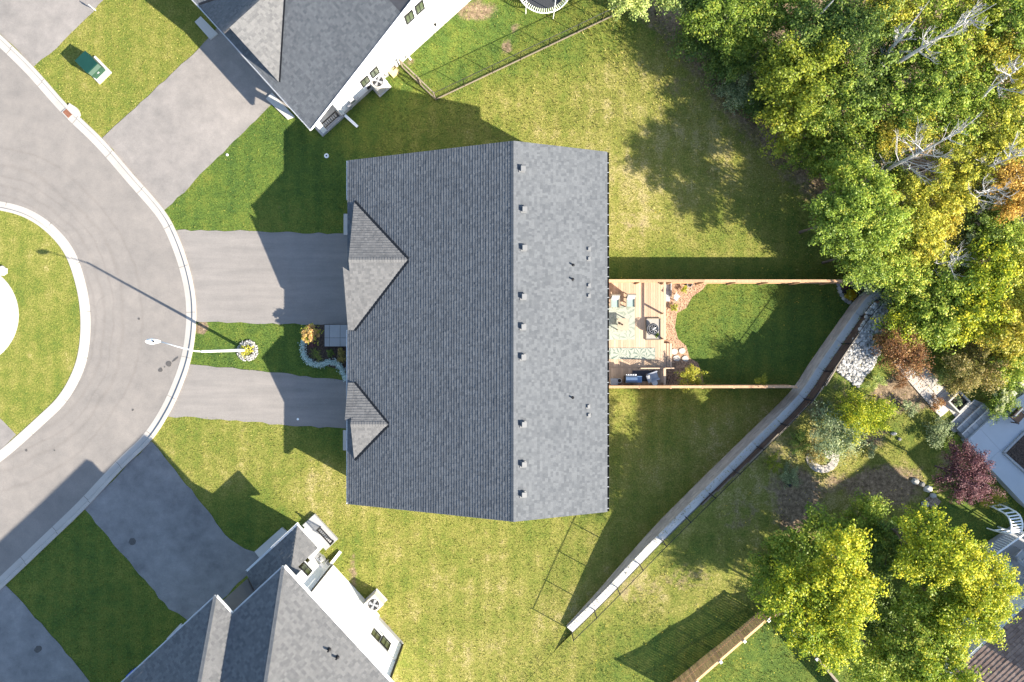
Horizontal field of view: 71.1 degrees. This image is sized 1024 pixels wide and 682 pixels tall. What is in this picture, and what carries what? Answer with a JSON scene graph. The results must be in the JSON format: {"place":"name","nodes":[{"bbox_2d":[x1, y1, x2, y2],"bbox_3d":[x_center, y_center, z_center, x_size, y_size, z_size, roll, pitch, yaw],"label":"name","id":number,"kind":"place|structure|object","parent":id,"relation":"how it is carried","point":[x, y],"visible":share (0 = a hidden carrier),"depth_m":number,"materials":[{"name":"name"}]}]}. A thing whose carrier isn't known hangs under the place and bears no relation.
{"place":"outdoors","nodes":[
{"label":"outdoors","id":0,"kind":"place"},
{"bbox_2d":[0,211,79,445],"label":"island lawn","id":1,"kind":"structure","parent":0,"point":[38,356],"depth_m":42.90,"materials":[{"name":"green plant"}]},
{"bbox_2d":[0,276,18,353],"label":"concrete pad","id":2,"kind":"object","parent":1,"relation":"on","point":[9,314],"visible":1,"depth_m":42.88,"materials":[{"name":"grey concrete"}]},
{"bbox_2d":[0,585,89,681],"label":"driveway","id":3,"kind":"structure","parent":0,"point":[24,632],"depth_m":42.98,"materials":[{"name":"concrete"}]},
{"bbox_2d":[0,0,102,66],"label":"driveway","id":4,"kind":"structure","parent":0,"point":[33,32],"depth_m":42.98,"materials":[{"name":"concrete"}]},
{"bbox_2d":[0,48,185,652],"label":"road","id":5,"kind":"structure","parent":0,"point":[62,175],"depth_m":42.99,"materials":[{"name":"grey asphalt"}]},
{"bbox_2d":[0,201,90,461],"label":"island kerb","id":6,"kind":"structure","parent":5,"relation":"on","point":[59,402],"depth_m":42.96,"materials":[{"name":"concrete"}]},
{"bbox_2d":[85,442,258,619],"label":"driveway","id":7,"kind":"structure","parent":0,"point":[186,556],"depth_m":42.98,"materials":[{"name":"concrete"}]},
{"bbox_2d":[103,28,288,209],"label":"driveway","id":8,"kind":"structure","parent":0,"point":[176,133],"depth_m":42.98,"materials":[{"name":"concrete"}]},
{"bbox_2d":[168,364,345,428],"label":"driveway","id":9,"kind":"structure","parent":0,"point":[227,393],"depth_m":42.98,"materials":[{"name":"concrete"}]},
{"bbox_2d":[176,229,346,324],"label":"driveway","id":10,"kind":"structure","parent":0,"point":[253,277],"depth_m":42.98,"materials":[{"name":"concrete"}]},
{"bbox_2d":[0,0,1023,681],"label":"lawn","id":11,"kind":"structure","parent":0,"point":[550,554],"depth_m":43.00,"materials":[{"name":"green plant"}]},
{"bbox_2d":[0,35,195,589],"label":"kerb","id":12,"kind":"structure","parent":11,"relation":"on","point":[21,61],"depth_m":42.97,"materials":[{"name":"concrete"}]},
{"bbox_2d":[121,514,403,681],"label":"hip roof house","id":13,"kind":"structure","parent":11,"relation":"on","point":[278,614],"depth_m":35.92,"materials":[{"name":"concrete"}]},
{"bbox_2d":[302,324,345,374],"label":"front bed","id":14,"kind":"object","parent":11,"relation":"on","point":[323,353],"visible":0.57,"depth_m":42.97,"materials":[{"name":"soil"}]},
{"bbox_2d":[192,0,470,136],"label":"gabled house","id":15,"kind":"structure","parent":11,"relation":"on","point":[319,66],"depth_m":38.99,"materials":[{"name":"concrete"}]},
{"bbox_2d":[343,141,608,521],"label":"row house","id":16,"kind":"structure","parent":11,"relation":"on","point":[476,281],"depth_m":37.56,"materials":[{"name":"concrete"}]},
{"bbox_2d":[609,283,671,384],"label":"wooden deck","id":17,"kind":"structure","parent":11,"relation":"on","point":[649,300],"depth_m":42.60,"materials":[{"name":"brown wood"}]},
{"bbox_2d":[609,306,634,339],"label":"rug","id":18,"kind":"object","parent":17,"relation":"on","point":[615,313],"visible":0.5,"depth_m":42.58,"materials":[{"name":"fabric"}]},
{"bbox_2d":[664,284,705,384],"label":"mulch bed","id":19,"kind":"object","parent":11,"relation":"on","point":[683,300],"visible":0.61,"depth_m":42.97,"materials":[{"name":"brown wood"}]},
{"bbox_2d":[665,13,722,62],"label":"broadleaf tree","id":20,"kind":"object","parent":11,"relation":"on","point":[694,46],"visible":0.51,"depth_m":41.51,"materials":[{"name":"green plant"}]},
{"bbox_2d":[609,384,797,388],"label":"wooden fence","id":21,"kind":"object","parent":11,"relation":"on","point":[702,386],"visible":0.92,"depth_m":41.23,"materials":[{"name":"brown wood"}]},
{"bbox_2d":[695,29,747,93],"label":"broadleaf tree","id":22,"kind":"object","parent":11,"relation":"on","point":[712,64],"visible":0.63,"depth_m":41.83,"materials":[{"name":"green plant"}]},
{"bbox_2d":[566,291,882,631],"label":"retaining wall","id":23,"kind":"structure","parent":11,"relation":"on","point":[819,361],"depth_m":41.93,"materials":[{"name":"grey concrete"}]},
{"bbox_2d":[571,298,887,640],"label":"chain link fence","id":24,"kind":"object","parent":23,"relation":"on","point":[715,497],"visible":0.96,"depth_m":40.69,"materials":[{"name":"black metal"}]},
{"bbox_2d":[675,0,783,65],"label":"broadleaf tree","id":25,"kind":"object","parent":11,"relation":"on","point":[735,10],"visible":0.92,"depth_m":39.59,"materials":[{"name":"green plant"}]},
{"bbox_2d":[713,61,758,114],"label":"broadleaf tree","id":26,"kind":"object","parent":11,"relation":"on","point":[739,87],"visible":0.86,"depth_m":42.15,"materials":[{"name":"green plant"}]},
{"bbox_2d":[609,279,863,284],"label":"wooden fence","id":27,"kind":"object","parent":11,"relation":"on","point":[722,281],"visible":0.87,"depth_m":41.23,"materials":[{"name":"brown wood"}]},
{"bbox_2d":[711,24,782,84],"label":"broadleaf tree","id":28,"kind":"object","parent":11,"relation":"on","point":[748,62],"visible":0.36,"depth_m":41.10,"materials":[{"name":"green plant"}]},
{"bbox_2d":[742,0,822,44],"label":"broadleaf tree","id":29,"kind":"object","parent":11,"relation":"on","point":[778,10],"visible":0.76,"depth_m":39.25,"materials":[{"name":"green plant"}]},
{"bbox_2d":[753,79,827,160],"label":"broadleaf tree","id":30,"kind":"object","parent":11,"relation":"on","point":[782,118],"visible":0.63,"depth_m":40.07,"materials":[{"name":"green plant"}]},
{"bbox_2d":[748,13,853,142],"bbox_3d":[16.155,-15.113,40.470,5.524,7.241,6.798,38,90,0],"label":"broadleaf tree","id":31,"kind":"object","parent":11,"relation":"on","point":[804,69],"visible":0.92,"depth_m":38.32,"materials":[{"name":"green plant"}]},
{"bbox_2d":[778,129,843,181],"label":"broadleaf tree","id":32,"kind":"object","parent":11,"relation":"on","point":[807,148],"visible":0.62,"depth_m":40.96,"materials":[{"name":"green plant"}]},
{"bbox_2d":[788,0,865,70],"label":"broadleaf tree","id":33,"kind":"object","parent":11,"relation":"on","point":[809,32],"visible":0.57,"depth_m":38.18,"materials":[{"name":"green plant"}]},
{"bbox_2d":[792,46,879,150],"bbox_3d":[17.702,-12.681,40.696,4.612,7.050,6.091,-33,90,0],"label":"broadleaf tree","id":34,"kind":"object","parent":11,"relation":"on","point":[830,117],"visible":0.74,"depth_m":38.53,"materials":[{"name":"green plant"}]},
{"bbox_2d":[799,179,884,260],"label":"broadleaf tree","id":35,"kind":"object","parent":11,"relation":"on","point":[828,219],"visible":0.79,"depth_m":37.25,"materials":[{"name":"green plant"}]},
{"bbox_2d":[817,146,896,197],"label":"broadleaf tree","id":36,"kind":"object","parent":11,"relation":"on","point":[852,166],"visible":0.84,"depth_m":37.86,"materials":[{"name":"green plant"}]},
{"bbox_2d":[809,109,905,185],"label":"broadleaf tree","id":37,"kind":"object","parent":11,"relation":"on","point":[833,146],"visible":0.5,"depth_m":39.34,"materials":[{"name":"green plant"}]},
{"bbox_2d":[821,222,895,291],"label":"broadleaf tree","id":38,"kind":"object","parent":11,"relation":"on","point":[854,261],"visible":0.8,"depth_m":37.88,"materials":[{"name":"green plant"}]},
{"bbox_2d":[818,0,910,79],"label":"broadleaf tree","id":39,"kind":"object","parent":11,"relation":"on","point":[869,33],"visible":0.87,"depth_m":37.52,"materials":[{"name":"green plant"}]},
{"bbox_2d":[828,37,910,133],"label":"broadleaf tree","id":40,"kind":"object","parent":11,"relation":"on","point":[865,83],"visible":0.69,"depth_m":38.14,"materials":[{"name":"green plant"}]},
{"bbox_2d":[832,173,916,252],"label":"broadleaf tree","id":41,"kind":"object","parent":11,"relation":"on","point":[894,225],"visible":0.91,"depth_m":36.99,"materials":[{"name":"green plant"}]},
{"bbox_2d":[866,107,913,160],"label":"broadleaf tree","id":42,"kind":"object","parent":11,"relation":"on","point":[888,128],"visible":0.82,"depth_m":38.53,"materials":[{"name":"yellow plant"}]},
{"bbox_2d":[854,215,931,285],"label":"broadleaf tree","id":43,"kind":"object","parent":11,"relation":"on","point":[902,249],"visible":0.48,"depth_m":38.58,"materials":[{"name":"green plant"}]},
{"bbox_2d":[845,74,946,146],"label":"broadleaf tree","id":44,"kind":"object","parent":11,"relation":"on","point":[901,100],"visible":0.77,"depth_m":38.01,"materials":[{"name":"green plant"}]},
{"bbox_2d":[862,0,929,36],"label":"broadleaf tree","id":45,"kind":"object","parent":11,"relation":"on","point":[905,10],"visible":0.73,"depth_m":37.42,"materials":[{"name":"yellow plant"}]},
{"bbox_2d":[858,248,939,312],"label":"broadleaf tree","id":46,"kind":"object","parent":11,"relation":"on","point":[915,287],"visible":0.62,"depth_m":39.14,"materials":[{"name":"green plant"}]},
{"bbox_2d":[874,167,939,233],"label":"broadleaf tree","id":47,"kind":"object","parent":11,"relation":"on","point":[909,188],"visible":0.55,"depth_m":38.48,"materials":[{"name":"yellow plant"}]},
{"bbox_2d":[825,0,994,104],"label":"dead tree","id":48,"kind":"object","parent":11,"relation":"on","point":[963,17],"visible":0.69,"depth_m":34.63,"materials":[{"name":"grey plant"}]},
{"bbox_2d":[882,108,942,154],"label":"broadleaf tree","id":49,"kind":"object","parent":11,"relation":"on","point":[926,134],"visible":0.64,"depth_m":38.21,"materials":[{"name":"yellow plant"}]},
{"bbox_2d":[873,1,952,83],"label":"broadleaf tree","id":50,"kind":"object","parent":11,"relation":"on","point":[910,46],"visible":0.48,"depth_m":37.88,"materials":[{"name":"green plant"}]},
{"bbox_2d":[855,110,983,183],"bbox_3d":[20.702,-9.585,38.614,3.534,10.849,3.784,-17,90,0],"label":"dead tree","id":51,"kind":"object","parent":11,"relation":"on","point":[903,161],"visible":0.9,"depth_m":36.59,"materials":[{"name":"grey wood"}]},
{"bbox_2d":[892,195,962,270],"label":"broadleaf tree","id":52,"kind":"object","parent":11,"relation":"on","point":[930,243],"visible":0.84,"depth_m":38.33,"materials":[{"name":"yellow plant"}]},
{"bbox_2d":[904,244,965,308],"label":"broadleaf tree","id":53,"kind":"object","parent":11,"relation":"on","point":[937,288],"visible":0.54,"depth_m":39.01,"materials":[{"name":"green plant"}]},
{"bbox_2d":[885,158,986,217],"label":"broadleaf tree","id":54,"kind":"object","parent":11,"relation":"on","point":[945,190],"visible":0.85,"depth_m":38.18,"materials":[{"name":"yellow plant"}]},
{"bbox_2d":[897,0,984,66],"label":"broadleaf tree","id":55,"kind":"object","parent":11,"relation":"on","point":[931,21],"visible":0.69,"depth_m":37.18,"materials":[{"name":"green plant"}]},
{"bbox_2d":[904,38,980,127],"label":"broadleaf tree","id":56,"kind":"object","parent":11,"relation":"on","point":[936,76],"visible":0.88,"depth_m":37.48,"materials":[{"name":"green plant"}]},
{"bbox_2d":[884,86,1002,160],"bbox_3d":[24.093,-11.752,41.612,4.015,9.581,3.857,0,90,0],"label":"broadleaf tree","id":57,"kind":"object","parent":11,"relation":"on","point":[973,131],"visible":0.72,"depth_m":37.87,"materials":[{"name":"green plant"}]},
{"bbox_2d":[886,30,1008,114],"bbox_3d":[24.279,-14.451,41.614,4.017,9.872,3.857,0,90,0],"label":"broadleaf tree","id":58,"kind":"object","parent":11,"relation":"on","point":[975,73],"visible":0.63,"depth_m":37.48,"materials":[{"name":"green plant"}]},
{"bbox_2d":[899,128,1004,195],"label":"broadleaf tree","id":59,"kind":"object","parent":11,"relation":"on","point":[968,165],"visible":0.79,"depth_m":38.02,"materials":[{"name":"yellow plant"}]},
{"bbox_2d":[913,20,1022,97],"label":"broadleaf tree","id":60,"kind":"object","parent":11,"relation":"on","point":[998,52],"visible":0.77,"depth_m":37.12,"materials":[{"name":"plant"}]},
{"bbox_2d":[914,0,1023,83],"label":"broadleaf tree","id":61,"kind":"object","parent":11,"relation":"on","point":[1017,6],"visible":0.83,"depth_m":36.64,"materials":[{"name":"green plant"}]},
{"bbox_2d":[915,97,1023,173],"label":"broadleaf tree","id":62,"kind":"object","parent":11,"relation":"on","point":[992,138],"visible":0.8,"depth_m":37.58,"materials":[{"name":"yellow plant"}]},
{"bbox_2d":[938,62,1016,123],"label":"broadleaf tree","id":63,"kind":"object","parent":11,"relation":"on","point":[983,88],"visible":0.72,"depth_m":37.67,"materials":[{"name":"green plant"}]},
{"bbox_2d":[941,0,1016,52],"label":"broadleaf tree","id":64,"kind":"object","parent":11,"relation":"on","point":[992,14],"visible":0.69,"depth_m":36.75,"materials":[{"name":"green plant"}]},
{"bbox_2d":[936,46,1023,120],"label":"broadleaf tree","id":65,"kind":"object","parent":11,"relation":"on","point":[1018,82],"visible":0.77,"depth_m":37.15,"materials":[{"name":"yellow plant"}]},
{"bbox_2d":[527,254,1023,681],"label":"neighbour lawn","id":66,"kind":"structure","parent":0,"point":[742,531],"depth_m":41.36,"materials":[{"name":"green plant"}]},
{"bbox_2d":[671,611,770,681],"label":"slatted fence","id":67,"kind":"object","parent":66,"relation":"on","point":[737,642],"visible":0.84,"depth_m":41.08,"materials":[{"name":"brown wood"}]},
{"bbox_2d":[737,531,812,604],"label":"broadleaf tree","id":68,"kind":"object","parent":66,"relation":"on","point":[763,570],"visible":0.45,"depth_m":38.59,"materials":[{"name":"green plant"}]},
{"bbox_2d":[701,301,879,505],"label":"timber screen","id":69,"kind":"object","parent":66,"relation":"on","point":[818,386],"visible":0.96,"depth_m":41.08,"materials":[{"name":"brown wood"}]},
{"bbox_2d":[751,556,839,648],"bbox_3d":[14.496,13.116,38.052,4.713,6.879,4.299,0,90,0],"label":"broadleaf tree","id":70,"kind":"object","parent":66,"relation":"on","point":[783,589],"visible":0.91,"depth_m":35.72,"materials":[{"name":"green plant"}]},
{"bbox_2d":[760,501,847,574],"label":"broadleaf tree","id":71,"kind":"object","parent":66,"relation":"on","point":[798,539],"visible":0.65,"depth_m":37.85,"materials":[{"name":"green plant"}]},
{"bbox_2d":[779,600,871,674],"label":"broadleaf tree","id":72,"kind":"object","parent":66,"relation":"on","point":[819,644],"visible":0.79,"depth_m":35.44,"materials":[{"name":"green plant"}]},
{"bbox_2d":[808,400,876,465],"bbox_3d":[18.319,5.381,39.808,4.139,2.814,3.315,16,90,0],"label":"shrub","id":73,"kind":"object","parent":66,"relation":"on","point":[835,444],"visible":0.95,"depth_m":39.48,"materials":[{"name":"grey plant"}]},
{"bbox_2d":[807,571,880,651],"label":"broadleaf tree","id":74,"kind":"object","parent":66,"relation":"on","point":[855,619],"visible":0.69,"depth_m":35.09,"materials":[{"name":"green plant"}]},
{"bbox_2d":[800,518,889,620],"bbox_3d":[16.368,11.207,37.632,3.921,7.566,4.808,0,90,0],"label":"broadleaf tree","id":75,"kind":"object","parent":66,"relation":"on","point":[848,540],"visible":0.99,"depth_m":34.92,"materials":[{"name":"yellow plant"}]},
{"bbox_2d":[836,302,888,387],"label":"river stone bed","id":76,"kind":"object","parent":66,"relation":"on","point":[849,365],"visible":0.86,"depth_m":40.82,"materials":[{"name":"stone"}]},
{"bbox_2d":[824,387,901,445],"bbox_3d":[19.499,4.285,39.544,3.745,3.218,3.509,0,90,0],"label":"shrub","id":77,"kind":"object","parent":66,"relation":"on","point":[863,422],"visible":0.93,"depth_m":39.30,"materials":[{"name":"yellow plant"}]},
{"bbox_2d":[833,487,893,556],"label":"broadleaf tree","id":78,"kind":"object","parent":66,"relation":"on","point":[871,509],"visible":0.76,"depth_m":38.95,"materials":[{"name":"green plant"}]},
{"bbox_2d":[847,580,924,655],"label":"broadleaf tree","id":79,"kind":"object","parent":66,"relation":"on","point":[886,613],"visible":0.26,"depth_m":38.59,"materials":[{"name":"green plant"}]},
{"bbox_2d":[862,515,918,586],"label":"broadleaf tree","id":80,"kind":"object","parent":66,"relation":"on","point":[885,547],"visible":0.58,"depth_m":38.39,"materials":[{"name":"green plant"}]},
{"bbox_2d":[849,623,939,681],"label":"broadleaf tree","id":81,"kind":"object","parent":66,"relation":"on","point":[884,662],"visible":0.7,"depth_m":35.80,"materials":[{"name":"green plant"}]},
{"bbox_2d":[870,295,922,343],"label":"broadleaf tree","id":82,"kind":"object","parent":66,"relation":"on","point":[895,316],"visible":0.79,"depth_m":39.71,"materials":[{"name":"green plant"}]},
{"bbox_2d":[868,327,935,387],"bbox_3d":[22.075,1.027,39.825,3.247,2.436,4.106,-25,90,0],"label":"shrub","id":83,"kind":"object","parent":66,"relation":"on","point":[901,356],"visible":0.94,"depth_m":39.64,"materials":[{"name":"orange plant"}]},
{"bbox_2d":[872,603,966,681],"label":"broadleaf tree","id":84,"kind":"object","parent":66,"relation":"on","point":[923,630],"visible":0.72,"depth_m":35.46,"materials":[{"name":"green plant"}]},
{"bbox_2d":[884,500,957,585],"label":"broadleaf tree","id":85,"kind":"object","parent":66,"relation":"on","point":[911,561],"visible":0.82,"depth_m":35.41,"materials":[{"name":"green plant"}]},
{"bbox_2d":[895,353,959,432],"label":"paver path","id":86,"kind":"structure","parent":66,"relation":"on","point":[925,394],"depth_m":40.84,"materials":[{"name":"beige stone"}]},
{"bbox_2d":[885,557,979,636],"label":"broadleaf tree","id":87,"kind":"object","parent":66,"relation":"on","point":[937,600],"visible":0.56,"depth_m":35.97,"materials":[{"name":"green plant"}]},
{"bbox_2d":[897,635,990,681],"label":"broadleaf tree","id":88,"kind":"object","parent":66,"relation":"on","point":[943,675],"visible":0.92,"depth_m":34.98,"materials":[{"name":"green plant"}]},
{"bbox_2d":[908,260,984,354],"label":"broadleaf tree","id":89,"kind":"object","parent":66,"relation":"on","point":[940,309],"visible":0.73,"depth_m":38.77,"materials":[{"name":"green plant"}]},
{"bbox_2d":[893,523,1008,598],"bbox_3d":[21.867,10.656,37.364,4.094,7.820,3.553,0,90,0],"label":"broadleaf tree","id":90,"kind":"object","parent":66,"relation":"on","point":[967,552],"visible":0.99,"depth_m":34.61,"materials":[{"name":"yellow plant"}]},
{"bbox_2d":[931,436,1005,506],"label":"ornamental tree","id":91,"kind":"object","parent":66,"relation":"on","point":[972,488],"visible":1,"depth_m":37.89,"materials":[{"name":"red plant"}]},
{"bbox_2d":[921,581,1021,653],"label":"broadleaf tree","id":92,"kind":"object","parent":66,"relation":"on","point":[986,629],"visible":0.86,"depth_m":34.71,"materials":[{"name":"green plant"}]},
{"bbox_2d":[919,551,1023,623],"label":"broadleaf tree","id":93,"kind":"object","parent":66,"relation":"on","point":[1009,588],"visible":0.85,"depth_m":34.57,"materials":[{"name":"green plant"}]},
{"bbox_2d":[951,399,991,438],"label":"garden steps","id":94,"kind":"structure","parent":66,"relation":"on","point":[972,417],"depth_m":40.63,"materials":[{"name":"grey concrete"}]},
{"bbox_2d":[934,337,1010,397],"bbox_3d":[25.616,1.271,39.792,4.057,2.875,3.888,0,90,0],"label":"shrub","id":95,"kind":"object","parent":66,"relation":"on","point":[972,377],"visible":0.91,"depth_m":39.37,"materials":[{"name":"brown plant"}]},
{"bbox_2d":[934,286,1023,350],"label":"broadleaf tree","id":96,"kind":"object","parent":66,"relation":"on","point":[965,317],"visible":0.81,"depth_m":38.45,"materials":[{"name":"green plant"}]},
{"bbox_2d":[945,595,1023,681],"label":"brown roof house","id":97,"kind":"structure","parent":66,"relation":"on","point":[1003,665],"depth_m":37.73,"materials":[{"name":"brown"}]},
{"bbox_2d":[950,231,1023,320],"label":"broadleaf tree","id":98,"kind":"object","parent":66,"relation":"on","point":[998,256],"visible":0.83,"depth_m":38.30,"materials":[{"name":"green plant"}]},
{"bbox_2d":[961,389,1023,506],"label":"patio","id":99,"kind":"structure","parent":66,"relation":"on","point":[999,437],"depth_m":40.35,"materials":[{"name":"concrete"}]},
{"bbox_2d":[970,526,1023,596],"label":"side deck","id":100,"kind":"structure","parent":66,"relation":"on","point":[1003,543],"depth_m":40.69,"materials":[{"name":"grey wood"}]},
{"bbox_2d":[972,296,1023,369],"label":"broadleaf tree","id":101,"kind":"object","parent":66,"relation":"on","point":[1017,331],"visible":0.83,"depth_m":38.37,"materials":[{"name":"yellow plant"}]},
{"bbox_2d":[896,157,1023,271],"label":"ravine bank","id":102,"kind":"structure","parent":0,"point":[989,208],"depth_m":43.16,"materials":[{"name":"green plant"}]},
{"bbox_2d":[953,179,1023,252],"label":"broadleaf tree","id":103,"kind":"object","parent":102,"relation":"on","point":[969,222],"visible":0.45,"depth_m":39.05,"materials":[{"name":"green plant"}]},
{"bbox_2d":[963,154,1023,223],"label":"broadleaf tree","id":104,"kind":"object","parent":102,"relation":"on","point":[1018,200],"visible":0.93,"depth_m":37.77,"materials":[{"name":"orange plant"}]},
{"bbox_2d":[973,211,1023,261],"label":"broadleaf tree","id":105,"kind":"object","parent":102,"relation":"on","point":[1016,233],"visible":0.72,"depth_m":38.60,"materials":[{"name":"green plant"}]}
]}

